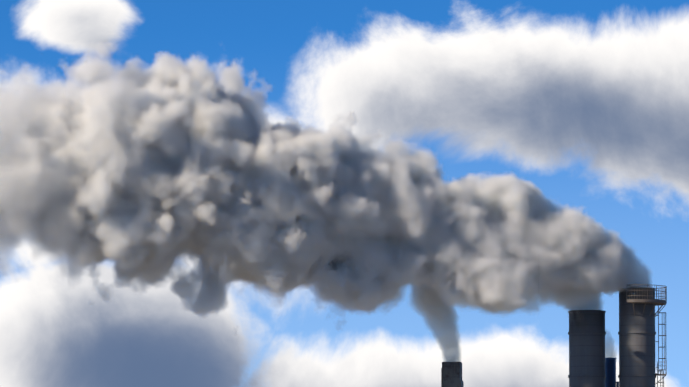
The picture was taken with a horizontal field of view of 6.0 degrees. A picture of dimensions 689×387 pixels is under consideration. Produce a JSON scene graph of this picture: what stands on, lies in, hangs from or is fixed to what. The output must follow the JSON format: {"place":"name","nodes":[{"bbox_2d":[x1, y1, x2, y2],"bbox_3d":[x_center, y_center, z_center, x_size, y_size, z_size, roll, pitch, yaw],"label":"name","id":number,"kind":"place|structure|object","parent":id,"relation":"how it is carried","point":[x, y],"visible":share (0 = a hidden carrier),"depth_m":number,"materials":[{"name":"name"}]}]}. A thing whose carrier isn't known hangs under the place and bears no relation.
{"place":"outdoors","nodes":[
{"label":"outdoors","id":0,"kind":"place"},
{"bbox_2d":[0,0,688,386],"label":"sky","id":1,"kind":"structure","parent":0,"point":[194,193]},
{"label":"ground","id":2,"kind":"structure","parent":0,"visible":0},
{"bbox_2d":[442,362,463,386],"bbox_3d":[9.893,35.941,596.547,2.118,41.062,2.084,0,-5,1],"label":"chimney","id":3,"kind":"object","parent":2,"relation":"on","point":[452,374],"visible":0.92,"depth_m":597.43,"materials":[{"name":"metal"}]},
{"bbox_2d":[441,368,442,386],"bbox_3d":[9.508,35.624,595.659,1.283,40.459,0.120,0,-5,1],"label":"small chimney pipes","id":4,"kind":"object","parent":3,"relation":"attached to","point":[441,377],"visible":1,"depth_m":597.27,"materials":[{"name":"grey metal"}]},
{"bbox_2d":[568,310,605,386],"bbox_3d":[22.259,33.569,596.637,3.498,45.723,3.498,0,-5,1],"label":"chimney","id":5,"kind":"object","parent":2,"relation":"on","point":[587,334],"visible":1,"depth_m":596.93,"materials":[{"name":"grey paint"}]},
{"bbox_2d":[605,358,618,386],"bbox_3d":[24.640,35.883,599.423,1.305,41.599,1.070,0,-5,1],"label":"smokestack","id":6,"kind":"object","parent":2,"relation":"on","point":[610,371],"visible":0.98,"depth_m":600.71,"materials":[{"name":"paint"}]},
{"bbox_2d":[618,287,655,386],"bbox_3d":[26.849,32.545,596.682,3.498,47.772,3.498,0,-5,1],"label":"chimney","id":7,"kind":"object","parent":2,"relation":"on","point":[636,333],"visible":0.92,"depth_m":596.97,"materials":[{"name":"grey paint"}]},
{"bbox_2d":[626,284,666,316],"bbox_3d":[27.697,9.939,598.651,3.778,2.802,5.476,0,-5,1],"label":"platform railing","id":8,"kind":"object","parent":7,"relation":"on","point":[656,301],"depth_m":596.39,"materials":[{"name":"metal"}]},
{"bbox_2d":[655,304,666,386],"bbox_3d":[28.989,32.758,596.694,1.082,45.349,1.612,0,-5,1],"label":"ladder","id":9,"kind":"object","parent":7,"relation":"attached to","point":[657,374],"visible":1,"depth_m":598.01,"materials":[{"name":"metal"}]}
]}

